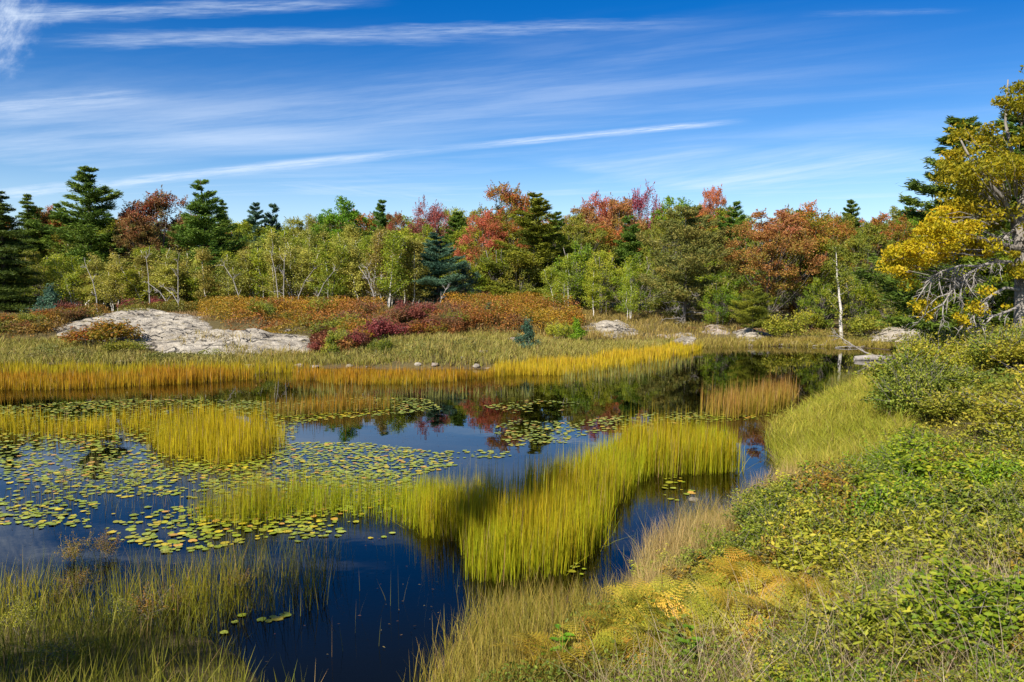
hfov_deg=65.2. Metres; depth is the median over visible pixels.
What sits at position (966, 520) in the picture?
shrub
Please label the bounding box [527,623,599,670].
fern
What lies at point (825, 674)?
shrub
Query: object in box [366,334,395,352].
shrub
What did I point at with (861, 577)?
shrub
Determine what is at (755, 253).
maple tree
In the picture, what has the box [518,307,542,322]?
heath shrub
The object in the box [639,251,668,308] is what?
young tree
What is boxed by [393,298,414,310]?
heath shrub
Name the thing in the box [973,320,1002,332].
shrub
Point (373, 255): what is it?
birch tree
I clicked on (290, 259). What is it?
birch tree
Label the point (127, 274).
birch tree
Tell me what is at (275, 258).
birch tree
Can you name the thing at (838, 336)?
dead branch
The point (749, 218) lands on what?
deciduous tree
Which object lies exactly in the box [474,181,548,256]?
maple tree
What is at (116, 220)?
maple tree
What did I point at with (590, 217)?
maple tree
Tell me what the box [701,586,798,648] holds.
fern
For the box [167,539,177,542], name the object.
lily pad
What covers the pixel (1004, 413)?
shrub
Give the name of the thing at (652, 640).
fern
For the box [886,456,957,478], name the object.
shrub
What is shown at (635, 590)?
fern
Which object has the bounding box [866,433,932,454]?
shrub
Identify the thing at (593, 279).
birch tree
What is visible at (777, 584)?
fern
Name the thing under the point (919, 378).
shrub
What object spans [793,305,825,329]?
shrub
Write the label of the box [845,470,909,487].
shrub
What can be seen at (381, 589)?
reed bed
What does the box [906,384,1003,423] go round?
shrub
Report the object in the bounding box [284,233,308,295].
birch tree
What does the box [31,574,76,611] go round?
bog shrub
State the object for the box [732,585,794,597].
fern
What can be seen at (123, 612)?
bog shrub
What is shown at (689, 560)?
shrub
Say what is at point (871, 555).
shrub
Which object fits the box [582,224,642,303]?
maple tree
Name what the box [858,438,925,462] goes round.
shrub
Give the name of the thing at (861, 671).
shrub
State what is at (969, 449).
shrub
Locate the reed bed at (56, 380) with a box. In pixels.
[0,360,255,390]
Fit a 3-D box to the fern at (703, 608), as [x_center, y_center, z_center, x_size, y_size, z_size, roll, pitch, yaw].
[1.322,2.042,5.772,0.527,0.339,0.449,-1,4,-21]
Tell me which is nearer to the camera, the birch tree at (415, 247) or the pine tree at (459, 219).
the birch tree at (415, 247)
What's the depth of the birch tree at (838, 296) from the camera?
48.97 m
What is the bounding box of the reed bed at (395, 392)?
[298,377,533,400]
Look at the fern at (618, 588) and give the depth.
6.94 m
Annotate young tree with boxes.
[16,249,62,304]
[23,252,59,304]
[30,252,75,302]
[398,255,435,304]
[424,269,461,303]
[439,257,489,300]
[445,259,481,296]
[464,255,506,294]
[471,244,523,295]
[497,248,544,297]
[520,250,561,298]
[551,237,603,309]
[569,269,605,306]
[576,269,631,309]
[581,249,623,311]
[604,263,655,309]
[605,252,659,316]
[632,247,668,312]
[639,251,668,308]
[646,275,706,317]
[669,273,712,312]
[697,259,739,312]
[698,276,741,325]
[709,268,746,313]
[732,268,781,306]
[758,256,807,313]
[778,271,828,315]
[796,276,839,328]
[807,261,842,311]
[823,267,864,315]
[831,271,882,314]
[836,276,882,333]
[866,274,897,325]
[893,269,928,328]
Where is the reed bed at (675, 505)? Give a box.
[596,474,749,557]
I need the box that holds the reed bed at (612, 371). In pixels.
[560,349,707,382]
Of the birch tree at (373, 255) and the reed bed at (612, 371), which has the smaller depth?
the reed bed at (612, 371)
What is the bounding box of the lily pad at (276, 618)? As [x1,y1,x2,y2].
[271,616,282,620]
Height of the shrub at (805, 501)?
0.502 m
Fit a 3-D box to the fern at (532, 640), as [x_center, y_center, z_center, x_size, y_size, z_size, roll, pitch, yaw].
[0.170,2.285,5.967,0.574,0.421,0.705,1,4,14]
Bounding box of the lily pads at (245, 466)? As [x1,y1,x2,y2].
[0,397,786,617]
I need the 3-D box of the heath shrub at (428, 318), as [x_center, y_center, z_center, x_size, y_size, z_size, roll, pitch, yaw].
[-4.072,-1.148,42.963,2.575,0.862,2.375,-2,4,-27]
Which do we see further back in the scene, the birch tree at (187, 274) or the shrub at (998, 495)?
the birch tree at (187, 274)
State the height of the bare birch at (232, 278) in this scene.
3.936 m
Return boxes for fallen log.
[854,355,893,359]
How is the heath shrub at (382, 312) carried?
on the ground at (378, 366)
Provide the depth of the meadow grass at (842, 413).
15.19 m
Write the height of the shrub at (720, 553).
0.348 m
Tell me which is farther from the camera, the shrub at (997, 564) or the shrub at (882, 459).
the shrub at (882, 459)
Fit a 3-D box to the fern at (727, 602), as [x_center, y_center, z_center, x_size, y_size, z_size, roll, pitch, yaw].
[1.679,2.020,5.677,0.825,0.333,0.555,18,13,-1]
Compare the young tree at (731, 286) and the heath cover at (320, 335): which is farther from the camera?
the young tree at (731, 286)
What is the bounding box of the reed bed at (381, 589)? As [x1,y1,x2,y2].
[260,534,540,649]
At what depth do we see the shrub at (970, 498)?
7.36 m
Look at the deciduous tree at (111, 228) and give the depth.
84.50 m
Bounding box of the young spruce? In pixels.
[513,315,541,348]
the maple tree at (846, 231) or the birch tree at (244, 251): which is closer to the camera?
the birch tree at (244, 251)
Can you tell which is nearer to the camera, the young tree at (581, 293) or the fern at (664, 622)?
the fern at (664, 622)
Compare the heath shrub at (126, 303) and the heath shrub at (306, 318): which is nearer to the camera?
the heath shrub at (306, 318)
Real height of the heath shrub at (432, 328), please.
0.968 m
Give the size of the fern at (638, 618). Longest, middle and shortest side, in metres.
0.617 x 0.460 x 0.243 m
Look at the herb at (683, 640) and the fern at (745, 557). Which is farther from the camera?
the fern at (745, 557)
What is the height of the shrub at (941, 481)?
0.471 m
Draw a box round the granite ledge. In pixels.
[53,308,311,358]
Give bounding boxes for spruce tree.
[0,191,47,310]
[10,193,52,303]
[190,240,231,308]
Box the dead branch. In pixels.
[831,329,873,354]
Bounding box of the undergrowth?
[471,361,1023,681]
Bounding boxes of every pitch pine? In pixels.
[635,203,742,323]
[728,285,774,331]
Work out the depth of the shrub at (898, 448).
10.76 m
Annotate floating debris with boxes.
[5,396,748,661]
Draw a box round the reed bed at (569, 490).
[456,401,758,586]
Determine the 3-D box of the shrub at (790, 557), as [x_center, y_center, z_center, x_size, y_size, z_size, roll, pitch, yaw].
[2.626,1.903,6.905,0.916,0.602,1.299,0,4,5]
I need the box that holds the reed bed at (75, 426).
[0,396,272,437]
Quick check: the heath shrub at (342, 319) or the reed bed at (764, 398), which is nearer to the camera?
the reed bed at (764, 398)
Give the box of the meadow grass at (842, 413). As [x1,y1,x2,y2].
[752,367,930,478]
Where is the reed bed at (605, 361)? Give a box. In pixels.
[489,339,702,375]
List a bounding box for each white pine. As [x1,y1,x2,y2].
[10,165,139,304]
[37,203,65,267]
[159,179,247,272]
[399,232,472,302]
[477,192,592,297]
[544,211,573,296]
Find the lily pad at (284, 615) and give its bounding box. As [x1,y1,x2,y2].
[279,612,291,616]
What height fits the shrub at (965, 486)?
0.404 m
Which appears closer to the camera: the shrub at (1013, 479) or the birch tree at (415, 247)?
the shrub at (1013, 479)
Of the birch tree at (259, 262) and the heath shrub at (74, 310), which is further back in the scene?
the birch tree at (259, 262)
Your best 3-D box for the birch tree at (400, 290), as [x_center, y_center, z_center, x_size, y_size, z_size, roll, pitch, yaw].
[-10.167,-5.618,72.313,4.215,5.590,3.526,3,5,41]
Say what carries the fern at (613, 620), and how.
on the ground at (378, 366)
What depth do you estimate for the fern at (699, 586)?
6.45 m
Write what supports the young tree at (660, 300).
on the ground at (378, 366)
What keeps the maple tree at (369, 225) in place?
on the ground at (378, 366)
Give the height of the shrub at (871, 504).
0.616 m
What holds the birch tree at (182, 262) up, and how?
on the ground at (378, 366)
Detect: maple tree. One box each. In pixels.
[23,205,67,256]
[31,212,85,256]
[104,185,208,265]
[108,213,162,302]
[113,212,166,242]
[166,213,231,251]
[308,215,361,241]
[354,209,396,232]
[386,210,408,302]
[402,195,454,302]
[448,208,508,292]
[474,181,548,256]
[481,216,549,278]
[559,205,608,304]
[572,191,619,303]
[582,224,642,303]
[589,192,649,304]
[622,182,664,305]
[670,211,724,308]
[698,184,734,303]
[719,208,827,321]
[748,199,843,312]
[810,211,859,294]
[852,211,922,307]
[858,218,869,301]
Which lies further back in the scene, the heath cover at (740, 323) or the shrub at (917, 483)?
the heath cover at (740, 323)
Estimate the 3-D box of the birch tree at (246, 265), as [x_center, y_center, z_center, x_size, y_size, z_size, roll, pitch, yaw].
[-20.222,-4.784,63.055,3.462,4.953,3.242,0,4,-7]
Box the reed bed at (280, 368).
[0,355,321,373]
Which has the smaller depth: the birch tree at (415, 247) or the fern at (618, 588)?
the fern at (618, 588)
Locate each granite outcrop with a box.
[581,320,637,337]
[665,332,695,344]
[702,324,729,334]
[732,328,771,342]
[867,320,941,341]
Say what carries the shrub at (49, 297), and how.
on the ground at (378, 366)
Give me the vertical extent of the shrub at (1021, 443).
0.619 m
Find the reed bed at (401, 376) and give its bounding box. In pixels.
[293,361,496,384]
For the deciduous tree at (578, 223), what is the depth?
79.91 m
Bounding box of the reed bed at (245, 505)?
[180,456,497,538]
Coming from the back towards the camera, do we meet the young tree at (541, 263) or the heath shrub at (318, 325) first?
the young tree at (541, 263)
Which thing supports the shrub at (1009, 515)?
on the ground at (378, 366)
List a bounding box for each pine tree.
[21,207,44,236]
[153,232,169,265]
[209,199,236,254]
[245,202,275,249]
[260,203,282,235]
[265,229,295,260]
[369,199,396,303]
[439,211,481,302]
[604,215,651,296]
[709,200,754,290]
[835,199,861,304]
[850,115,1016,335]
[894,204,915,226]
[922,111,1023,308]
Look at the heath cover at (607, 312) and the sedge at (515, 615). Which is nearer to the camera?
the sedge at (515, 615)
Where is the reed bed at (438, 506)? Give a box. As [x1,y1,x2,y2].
[394,449,509,541]
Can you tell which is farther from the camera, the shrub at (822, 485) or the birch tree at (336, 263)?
the birch tree at (336, 263)
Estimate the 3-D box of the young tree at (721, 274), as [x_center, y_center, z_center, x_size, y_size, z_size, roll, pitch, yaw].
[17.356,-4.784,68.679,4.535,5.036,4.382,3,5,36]
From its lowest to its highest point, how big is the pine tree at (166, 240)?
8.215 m
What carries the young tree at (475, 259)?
on the ground at (378, 366)
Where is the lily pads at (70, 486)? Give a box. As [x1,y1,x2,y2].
[0,450,340,530]
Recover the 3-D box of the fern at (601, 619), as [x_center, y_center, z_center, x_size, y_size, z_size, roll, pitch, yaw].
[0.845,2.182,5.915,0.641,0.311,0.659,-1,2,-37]
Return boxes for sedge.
[0,514,342,636]
[0,568,325,681]
[10,510,355,594]
[402,558,636,681]
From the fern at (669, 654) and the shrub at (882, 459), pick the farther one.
the shrub at (882, 459)
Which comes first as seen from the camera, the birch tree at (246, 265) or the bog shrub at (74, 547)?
the bog shrub at (74, 547)
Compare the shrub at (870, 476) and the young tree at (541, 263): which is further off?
the young tree at (541, 263)
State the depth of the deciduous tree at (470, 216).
102.41 m
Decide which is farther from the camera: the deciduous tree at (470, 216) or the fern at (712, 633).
the deciduous tree at (470, 216)
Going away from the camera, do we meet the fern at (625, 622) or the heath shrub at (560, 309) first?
the fern at (625, 622)
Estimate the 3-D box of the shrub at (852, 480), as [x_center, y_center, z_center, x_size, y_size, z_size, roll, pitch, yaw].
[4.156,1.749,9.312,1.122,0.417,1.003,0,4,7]
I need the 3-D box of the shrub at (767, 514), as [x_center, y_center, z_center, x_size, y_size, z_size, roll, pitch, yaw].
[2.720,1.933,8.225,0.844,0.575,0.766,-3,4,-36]
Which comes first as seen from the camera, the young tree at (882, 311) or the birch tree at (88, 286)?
the young tree at (882, 311)
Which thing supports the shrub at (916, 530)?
on the ground at (378, 366)
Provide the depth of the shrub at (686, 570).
7.76 m
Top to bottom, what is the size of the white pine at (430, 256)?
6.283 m
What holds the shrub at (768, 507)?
on the ground at (378, 366)
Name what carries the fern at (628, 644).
on the ground at (378, 366)
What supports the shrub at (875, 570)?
on the ground at (378, 366)
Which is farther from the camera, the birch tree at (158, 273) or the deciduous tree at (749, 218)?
the deciduous tree at (749, 218)
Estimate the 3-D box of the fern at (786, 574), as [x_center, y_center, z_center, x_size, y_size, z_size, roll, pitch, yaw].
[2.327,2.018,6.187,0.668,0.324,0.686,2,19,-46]
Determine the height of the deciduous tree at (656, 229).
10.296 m
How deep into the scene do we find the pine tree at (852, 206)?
82.97 m
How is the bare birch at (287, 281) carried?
on the ground at (378, 366)
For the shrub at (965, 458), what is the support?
on the ground at (378, 366)
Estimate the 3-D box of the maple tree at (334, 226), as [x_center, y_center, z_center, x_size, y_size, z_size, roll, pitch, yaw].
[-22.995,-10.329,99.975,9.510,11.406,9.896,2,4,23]
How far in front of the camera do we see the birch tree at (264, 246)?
67.10 m
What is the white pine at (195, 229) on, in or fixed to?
on the ground at (378, 366)
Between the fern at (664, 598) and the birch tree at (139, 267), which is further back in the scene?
the birch tree at (139, 267)
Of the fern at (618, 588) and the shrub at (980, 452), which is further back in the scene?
the shrub at (980, 452)
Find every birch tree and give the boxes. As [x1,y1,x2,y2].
[44,253,96,303]
[51,261,100,303]
[54,239,81,304]
[68,269,107,304]
[74,272,93,304]
[79,251,106,309]
[89,261,125,307]
[89,262,131,310]
[97,250,142,302]
[103,257,130,307]
[111,267,164,302]
[117,263,152,297]
[128,252,157,301]
[129,245,157,292]
[133,257,186,299]
[143,249,189,300]
[146,248,162,296]
[147,265,182,298]
[168,257,198,307]
[169,239,207,296]
[172,260,190,300]
[175,275,216,301]
[176,246,203,290]
[187,246,218,309]
[189,258,226,296]
[206,270,243,298]
[207,253,231,293]
[210,255,252,299]
[213,248,264,293]
[229,230,255,271]
[231,249,270,297]
[233,248,256,295]
[235,239,268,297]
[243,246,285,297]
[255,251,288,296]
[260,223,289,282]
[260,228,304,298]
[263,229,285,295]
[265,235,303,295]
[275,242,322,310]
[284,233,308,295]
[292,247,331,298]
[300,246,319,295]
[302,228,317,256]
[308,240,351,298]
[316,229,336,293]
[322,229,360,290]
[329,256,362,298]
[330,234,357,295]
[334,236,370,297]
[338,222,362,296]
[342,234,361,295]
[352,226,397,301]
[353,247,375,298]
[355,234,377,295]
[364,230,413,308]
[367,231,401,298]
[373,228,398,306]
[386,246,402,305]
[392,253,418,305]
[393,242,415,300]
[395,234,429,302]
[399,236,432,304]
[401,263,441,304]
[412,238,433,290]
[538,265,566,305]
[553,254,585,307]
[579,265,607,315]
[617,265,641,318]
[820,240,858,338]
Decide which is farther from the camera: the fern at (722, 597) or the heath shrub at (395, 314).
the heath shrub at (395, 314)
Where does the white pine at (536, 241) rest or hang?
on the ground at (378, 366)
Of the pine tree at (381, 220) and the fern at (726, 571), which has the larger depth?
the pine tree at (381, 220)
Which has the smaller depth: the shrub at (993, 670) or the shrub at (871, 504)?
the shrub at (993, 670)
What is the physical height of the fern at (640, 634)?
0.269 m
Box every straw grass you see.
[0,329,675,367]
[137,310,224,321]
[175,324,251,344]
[218,339,320,367]
[381,303,835,341]
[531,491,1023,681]
[607,452,809,592]
[686,334,907,349]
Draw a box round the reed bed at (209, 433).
[139,396,287,465]
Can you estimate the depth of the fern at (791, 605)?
5.75 m
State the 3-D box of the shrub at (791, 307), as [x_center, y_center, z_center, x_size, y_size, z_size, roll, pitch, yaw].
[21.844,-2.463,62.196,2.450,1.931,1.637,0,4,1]
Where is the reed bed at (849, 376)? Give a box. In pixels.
[825,358,883,390]
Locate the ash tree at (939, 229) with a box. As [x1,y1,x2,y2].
[874,65,1023,334]
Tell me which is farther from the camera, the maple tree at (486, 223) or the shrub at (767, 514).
the maple tree at (486, 223)
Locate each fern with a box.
[495,631,571,678]
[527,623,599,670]
[574,580,659,631]
[574,610,659,648]
[576,624,646,671]
[584,601,660,618]
[586,618,622,632]
[587,623,662,672]
[589,598,643,629]
[599,582,628,599]
[601,585,622,603]
[601,609,644,643]
[610,576,665,617]
[611,596,657,626]
[612,607,697,646]
[613,596,663,637]
[615,606,646,625]
[620,585,684,626]
[623,631,675,661]
[623,632,663,650]
[627,615,679,638]
[628,644,666,668]
[629,573,688,602]
[631,633,680,674]
[633,591,695,637]
[643,593,679,611]
[645,593,690,618]
[645,621,718,658]
[651,584,689,610]
[655,585,701,598]
[664,592,702,619]
[664,627,724,675]
[665,628,732,651]
[667,607,714,634]
[674,592,754,624]
[680,610,744,656]
[682,596,783,655]
[683,565,749,588]
[683,580,749,622]
[685,577,717,601]
[685,595,724,632]
[690,571,750,597]
[692,584,779,634]
[694,564,748,596]
[696,572,786,602]
[700,569,757,583]
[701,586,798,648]
[703,564,734,573]
[705,547,775,576]
[708,554,756,573]
[714,587,803,622]
[716,569,804,594]
[717,559,769,569]
[721,555,763,573]
[724,593,797,618]
[727,580,816,634]
[727,612,777,642]
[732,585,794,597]
[736,560,780,580]
[737,563,767,588]
[742,569,805,590]
[761,575,828,587]
[761,580,788,591]
[762,587,833,614]
[765,575,861,607]
[768,577,798,592]
[770,568,831,588]
[778,569,848,611]
[788,565,823,579]
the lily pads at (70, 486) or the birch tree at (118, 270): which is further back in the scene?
the birch tree at (118, 270)
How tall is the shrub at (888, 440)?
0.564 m
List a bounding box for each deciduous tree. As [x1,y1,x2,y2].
[48,217,100,255]
[96,220,118,304]
[214,215,254,242]
[233,220,274,253]
[277,213,325,241]
[291,219,336,258]
[296,229,332,256]
[309,195,369,247]
[341,222,373,240]
[355,227,395,256]
[386,213,419,301]
[392,228,442,302]
[408,217,443,302]
[411,224,443,286]
[438,206,470,274]
[444,216,506,291]
[448,209,479,240]
[466,221,527,291]
[531,226,583,274]
[550,213,617,298]
[626,221,668,263]
[640,207,705,309]
[645,196,695,305]
[706,207,746,307]
[708,205,752,303]
[730,215,761,299]
[744,222,808,310]
[805,214,851,307]
[826,213,870,295]
[828,221,901,311]
[874,206,905,272]
[890,210,937,270]
[899,251,963,338]
[932,239,1013,330]
[974,237,1013,323]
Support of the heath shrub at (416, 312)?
on the ground at (378, 366)
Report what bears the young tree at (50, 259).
on the ground at (378, 366)
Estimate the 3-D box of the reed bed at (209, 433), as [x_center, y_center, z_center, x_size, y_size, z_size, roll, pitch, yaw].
[-6.128,1.764,16.637,3.428,1.376,4.252,0,4,0]
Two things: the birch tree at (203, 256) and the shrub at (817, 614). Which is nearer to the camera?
the shrub at (817, 614)
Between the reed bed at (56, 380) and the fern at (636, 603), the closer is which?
the fern at (636, 603)
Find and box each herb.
[533,641,565,672]
[549,624,574,662]
[657,611,687,628]
[659,622,687,671]
[675,624,709,679]
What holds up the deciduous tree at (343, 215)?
on the ground at (378, 366)
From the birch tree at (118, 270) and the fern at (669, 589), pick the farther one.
the birch tree at (118, 270)
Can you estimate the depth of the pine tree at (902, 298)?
35.40 m
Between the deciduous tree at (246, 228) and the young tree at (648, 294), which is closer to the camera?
the young tree at (648, 294)
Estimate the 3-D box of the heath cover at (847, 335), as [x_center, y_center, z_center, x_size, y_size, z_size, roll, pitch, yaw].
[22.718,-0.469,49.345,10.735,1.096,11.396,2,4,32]
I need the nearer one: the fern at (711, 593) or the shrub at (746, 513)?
the fern at (711, 593)
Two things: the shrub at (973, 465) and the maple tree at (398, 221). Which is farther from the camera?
the maple tree at (398, 221)
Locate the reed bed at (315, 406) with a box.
[263,386,401,416]
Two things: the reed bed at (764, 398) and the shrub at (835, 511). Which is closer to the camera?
the shrub at (835, 511)
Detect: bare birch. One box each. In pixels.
[80,259,97,311]
[143,246,154,303]
[159,283,180,306]
[167,254,179,301]
[216,261,240,299]
[270,251,297,298]
[271,242,282,296]
[276,255,284,297]
[297,263,316,295]
[313,264,335,296]
[359,267,374,297]
[360,259,376,302]
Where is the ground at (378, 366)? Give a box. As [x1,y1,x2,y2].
[0,290,1023,681]
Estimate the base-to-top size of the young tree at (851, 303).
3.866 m
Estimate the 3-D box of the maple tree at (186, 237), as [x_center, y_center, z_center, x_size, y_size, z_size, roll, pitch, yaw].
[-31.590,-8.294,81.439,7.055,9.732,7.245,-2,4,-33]
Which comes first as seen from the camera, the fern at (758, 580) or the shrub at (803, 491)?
the fern at (758, 580)
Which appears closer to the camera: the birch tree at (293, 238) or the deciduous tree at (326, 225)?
the birch tree at (293, 238)
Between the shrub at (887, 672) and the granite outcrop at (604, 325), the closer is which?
the shrub at (887, 672)
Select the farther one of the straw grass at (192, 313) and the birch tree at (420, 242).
the birch tree at (420, 242)
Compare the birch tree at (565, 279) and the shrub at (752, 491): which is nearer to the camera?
the shrub at (752, 491)
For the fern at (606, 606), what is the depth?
6.41 m
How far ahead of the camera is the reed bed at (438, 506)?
10.77 m
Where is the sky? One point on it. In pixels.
(298, 106)
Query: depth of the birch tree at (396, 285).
73.11 m
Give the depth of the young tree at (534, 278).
74.13 m
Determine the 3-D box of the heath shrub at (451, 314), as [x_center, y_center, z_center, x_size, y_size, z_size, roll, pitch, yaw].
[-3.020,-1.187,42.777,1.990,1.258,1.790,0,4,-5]
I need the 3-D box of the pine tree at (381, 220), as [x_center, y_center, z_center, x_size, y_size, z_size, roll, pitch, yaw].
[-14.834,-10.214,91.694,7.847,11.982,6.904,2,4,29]
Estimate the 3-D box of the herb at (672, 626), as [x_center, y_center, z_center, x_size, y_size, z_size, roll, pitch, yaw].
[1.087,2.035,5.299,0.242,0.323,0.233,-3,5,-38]
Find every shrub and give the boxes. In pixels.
[0,312,24,321]
[0,595,48,634]
[2,318,57,331]
[8,309,35,318]
[10,623,101,677]
[15,309,51,325]
[20,283,64,312]
[30,307,64,319]
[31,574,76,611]
[50,307,91,320]
[53,298,87,317]
[53,565,102,592]
[54,282,75,303]
[54,323,122,346]
[54,529,103,560]
[56,303,89,317]
[86,317,144,343]
[87,593,161,635]
[89,527,124,557]
[99,337,152,351]
[116,297,142,308]
[121,581,177,628]
[150,295,164,302]
[156,583,199,607]
[163,297,190,306]
[223,565,258,587]
[244,298,276,319]
[271,298,296,312]
[279,307,306,320]
[291,309,322,325]
[298,294,336,311]
[305,317,340,333]
[306,340,323,350]
[321,328,343,353]
[324,311,363,327]
[328,328,348,335]
[334,330,354,347]
[335,317,359,331]
[336,311,360,319]
[339,322,375,341]
[342,311,378,319]
[342,327,372,348]
[353,296,391,313]
[358,314,411,339]
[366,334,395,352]
[367,314,397,331]
[369,309,386,318]
[374,307,410,322]
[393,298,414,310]
[397,301,432,319]
[404,319,449,332]
[410,300,441,313]
[418,312,446,321]
[427,299,451,313]
[438,298,469,310]
[438,307,472,321]
[440,313,465,328]
[441,304,463,320]
[461,299,483,308]
[467,304,496,315]
[467,309,491,327]
[483,298,518,318]
[484,301,496,322]
[503,310,524,332]
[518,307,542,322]
[531,297,547,308]
[544,318,573,338]
[550,303,570,318]
[562,310,585,322]
[564,317,587,339]
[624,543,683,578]
[643,290,675,316]
[658,551,727,583]
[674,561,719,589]
[675,545,724,569]
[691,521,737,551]
[698,525,756,557]
[703,308,730,323]
[704,536,758,564]
[709,528,783,561]
[718,521,751,538]
[723,487,807,525]
[725,482,774,518]
[731,497,805,543]
[732,644,832,681]
[733,483,786,505]
[741,517,792,544]
[743,473,812,490]
[748,530,872,594]
[749,479,799,501]
[749,494,806,522]
[751,524,830,577]
[753,479,852,512]
[753,647,859,681]
[755,501,825,544]
[755,602,848,669]
[756,311,808,338]
[757,479,829,501]
[757,486,791,506]
[760,503,873,556]
[764,593,907,658]
[765,463,809,491]
[771,488,863,533]
[776,299,809,317]
[780,534,878,586]
[783,455,850,482]
[786,490,834,515]
[788,649,882,681]
[792,465,845,493]
[792,488,865,520]
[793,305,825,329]
[793,472,868,501]
[795,492,913,548]
[796,460,845,478]
[797,462,865,484]
[800,497,896,548]
[803,462,848,483]
[805,652,895,681]
[806,509,921,568]
[807,581,955,667]
[813,525,915,585]
[821,473,885,491]
[827,478,904,510]
[827,556,904,597]
[830,450,898,470]
[836,457,903,478]
[838,313,891,336]
[839,480,928,522]
[842,436,898,463]
[842,465,902,480]
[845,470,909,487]
[845,648,945,681]
[846,340,953,386]
[847,474,943,512]
[848,565,919,600]
[849,474,922,498]
[852,511,909,551]
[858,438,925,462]
[858,597,915,641]
[860,371,945,420]
[864,448,914,466]
[864,564,889,579]
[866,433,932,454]
[869,305,905,321]
[869,499,1021,556]
[875,421,939,441]
[875,490,971,539]
[876,431,900,446]
[876,530,994,578]
[878,465,943,490]
[879,444,959,469]
[880,591,935,615]
[881,466,970,496]
[882,431,960,459]
[883,356,949,420]
[883,452,987,485]
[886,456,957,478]
[889,478,1019,527]
[893,328,971,368]
[893,330,935,354]
[893,567,953,586]
[894,549,1023,666]
[896,470,1000,521]
[897,668,949,681]
[899,423,962,444]
[901,532,1022,584]
[903,640,1013,681]
[904,444,984,458]
[905,490,1012,541]
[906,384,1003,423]
[907,449,954,466]
[917,327,970,346]
[921,432,991,455]
[923,359,984,391]
[923,362,995,389]
[927,510,1023,555]
[928,516,1023,572]
[929,477,1013,507]
[930,323,995,364]
[930,441,987,463]
[934,456,980,467]
[938,441,990,456]
[938,447,1023,488]
[939,454,1023,484]
[946,328,1000,361]
[946,342,1001,370]
[947,483,1023,524]
[948,439,1011,456]
[948,446,1022,470]
[950,379,1023,436]
[957,443,1019,458]
[957,561,1023,640]
[960,324,1023,369]
[960,635,1023,681]
[961,446,1023,473]
[966,414,1023,453]
[967,549,1023,574]
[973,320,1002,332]
[975,329,1023,371]
[975,472,1023,517]
[976,319,1022,337]
[985,479,1023,531]
[988,564,1016,581]
[993,496,1023,533]
[994,476,1023,498]
[996,620,1023,662]
[998,390,1023,428]
[998,454,1023,484]
[1000,360,1023,392]
[1001,469,1023,483]
[1002,528,1023,573]
[1010,434,1023,461]
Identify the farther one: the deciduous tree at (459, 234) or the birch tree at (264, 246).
the deciduous tree at (459, 234)
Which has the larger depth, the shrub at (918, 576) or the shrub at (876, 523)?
the shrub at (876, 523)
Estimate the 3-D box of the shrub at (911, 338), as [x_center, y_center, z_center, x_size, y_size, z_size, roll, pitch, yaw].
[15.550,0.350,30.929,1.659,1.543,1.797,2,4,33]
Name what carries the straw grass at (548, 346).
on the ground at (378, 366)
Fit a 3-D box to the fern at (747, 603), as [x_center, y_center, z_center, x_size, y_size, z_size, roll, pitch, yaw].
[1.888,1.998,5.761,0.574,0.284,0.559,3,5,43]
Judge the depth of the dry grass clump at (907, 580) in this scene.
5.58 m
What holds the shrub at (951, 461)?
on the ground at (378, 366)
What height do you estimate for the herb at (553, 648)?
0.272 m
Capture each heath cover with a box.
[0,300,204,337]
[25,343,234,364]
[197,294,386,337]
[308,313,374,351]
[325,334,497,362]
[378,302,472,340]
[441,290,585,337]
[502,307,664,323]
[672,316,836,332]
[786,326,919,343]
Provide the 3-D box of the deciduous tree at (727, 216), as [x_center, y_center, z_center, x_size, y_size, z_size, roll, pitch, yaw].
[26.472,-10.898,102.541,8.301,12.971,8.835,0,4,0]
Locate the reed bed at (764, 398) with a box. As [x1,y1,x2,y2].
[694,367,801,418]
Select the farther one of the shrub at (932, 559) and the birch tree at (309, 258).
the birch tree at (309, 258)
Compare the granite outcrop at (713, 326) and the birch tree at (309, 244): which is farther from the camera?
the birch tree at (309, 244)
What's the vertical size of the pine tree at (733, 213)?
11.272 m
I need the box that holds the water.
[0,346,896,681]
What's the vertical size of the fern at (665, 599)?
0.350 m
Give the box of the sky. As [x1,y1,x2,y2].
[0,0,1023,261]
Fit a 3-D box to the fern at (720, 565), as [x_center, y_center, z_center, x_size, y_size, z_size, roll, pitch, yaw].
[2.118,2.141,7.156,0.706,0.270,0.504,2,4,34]
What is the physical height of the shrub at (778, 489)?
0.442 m
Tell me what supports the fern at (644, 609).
on the ground at (378, 366)
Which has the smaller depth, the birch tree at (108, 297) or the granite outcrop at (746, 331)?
the granite outcrop at (746, 331)
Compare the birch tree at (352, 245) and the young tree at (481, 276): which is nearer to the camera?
the birch tree at (352, 245)
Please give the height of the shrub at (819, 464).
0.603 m
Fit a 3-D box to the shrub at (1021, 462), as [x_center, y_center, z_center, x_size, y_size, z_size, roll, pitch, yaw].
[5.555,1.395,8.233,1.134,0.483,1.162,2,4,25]
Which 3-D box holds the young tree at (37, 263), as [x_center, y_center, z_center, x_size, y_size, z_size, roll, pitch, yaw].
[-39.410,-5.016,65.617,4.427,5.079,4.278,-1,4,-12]
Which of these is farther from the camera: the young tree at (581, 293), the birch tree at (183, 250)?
the young tree at (581, 293)
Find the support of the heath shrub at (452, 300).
on the ground at (378, 366)

